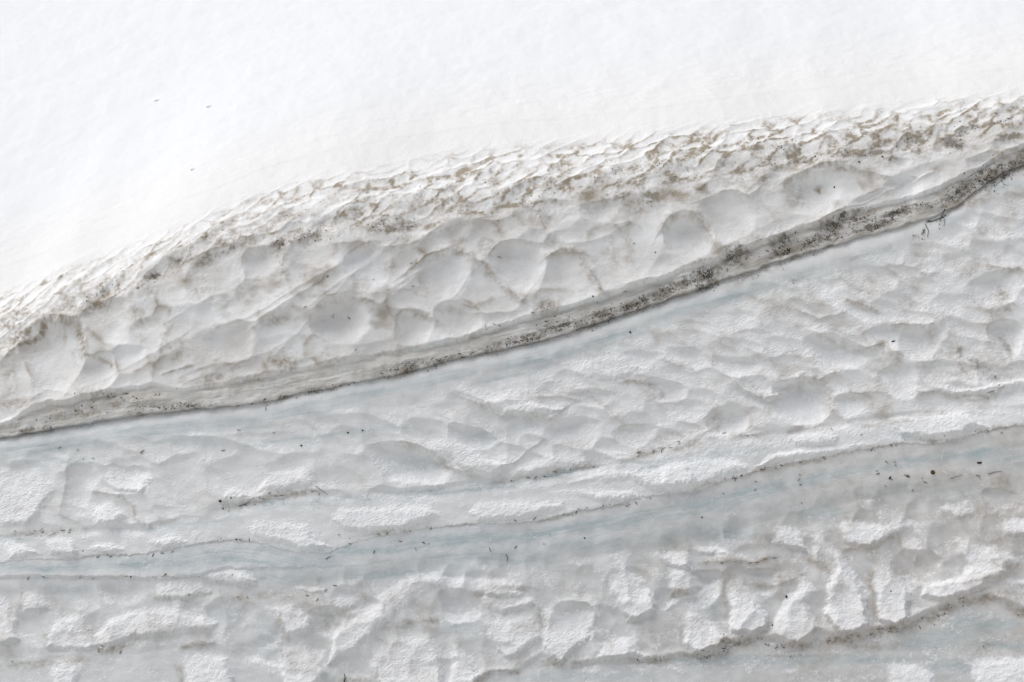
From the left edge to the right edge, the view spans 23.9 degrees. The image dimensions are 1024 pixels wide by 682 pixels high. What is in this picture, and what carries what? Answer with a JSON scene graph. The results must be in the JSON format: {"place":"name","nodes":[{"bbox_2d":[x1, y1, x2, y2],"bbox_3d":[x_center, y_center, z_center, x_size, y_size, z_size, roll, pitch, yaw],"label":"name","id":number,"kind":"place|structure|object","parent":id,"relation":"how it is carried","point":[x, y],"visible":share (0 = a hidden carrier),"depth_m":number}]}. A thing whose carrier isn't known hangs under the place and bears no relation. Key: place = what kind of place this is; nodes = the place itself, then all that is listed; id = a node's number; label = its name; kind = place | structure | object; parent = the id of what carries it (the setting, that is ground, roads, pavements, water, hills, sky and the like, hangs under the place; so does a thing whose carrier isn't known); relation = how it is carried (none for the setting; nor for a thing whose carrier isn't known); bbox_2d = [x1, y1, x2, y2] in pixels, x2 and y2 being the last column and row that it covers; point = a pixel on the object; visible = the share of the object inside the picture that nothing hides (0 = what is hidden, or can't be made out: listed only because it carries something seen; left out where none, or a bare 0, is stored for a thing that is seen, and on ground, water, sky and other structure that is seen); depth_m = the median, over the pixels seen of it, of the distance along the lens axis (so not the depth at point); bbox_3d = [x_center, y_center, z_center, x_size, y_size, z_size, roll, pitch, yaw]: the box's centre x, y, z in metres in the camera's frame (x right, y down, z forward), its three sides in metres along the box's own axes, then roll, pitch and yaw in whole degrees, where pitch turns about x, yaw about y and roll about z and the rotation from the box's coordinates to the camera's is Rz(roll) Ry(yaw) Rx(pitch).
{"place":"outdoors","nodes":[
{"label":"outdoors","id":0,"kind":"place"},
{"bbox_2d":[0,0,1023,266],"bbox_3d":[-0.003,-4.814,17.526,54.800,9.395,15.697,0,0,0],"label":"snow slope","id":1,"kind":"structure","parent":0,"point":[94,138],"depth_m":10.63},
{"bbox_2d":[9,109,1023,680],"bbox_3d":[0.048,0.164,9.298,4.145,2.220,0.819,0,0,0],"label":"grit","id":2,"kind":"object","parent":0,"point":[671,283],"visible":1,"depth_m":9.39},
{"bbox_3d":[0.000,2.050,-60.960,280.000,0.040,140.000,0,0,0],"label":"snow ground","id":3,"kind":"structure","parent":0,"visible":0},
{"bbox_2d":[0,425,1023,681],"bbox_3d":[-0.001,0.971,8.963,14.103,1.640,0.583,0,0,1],"label":"snow layer","id":4,"kind":"object","parent":3,"relation":"on","point":[842,543],"visible":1,"depth_m":9.02},
{"bbox_2d":[0,165,1023,562],"bbox_3d":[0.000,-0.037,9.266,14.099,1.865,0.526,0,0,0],"label":"snow wall","id":5,"kind":"structure","parent":4,"relation":"on","point":[778,365],"depth_m":9.22},
{"bbox_2d":[0,67,1023,436],"bbox_3d":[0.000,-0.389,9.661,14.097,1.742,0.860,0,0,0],"label":"snow bank","id":6,"kind":"structure","parent":5,"relation":"on","point":[242,309],"depth_m":9.45}
]}

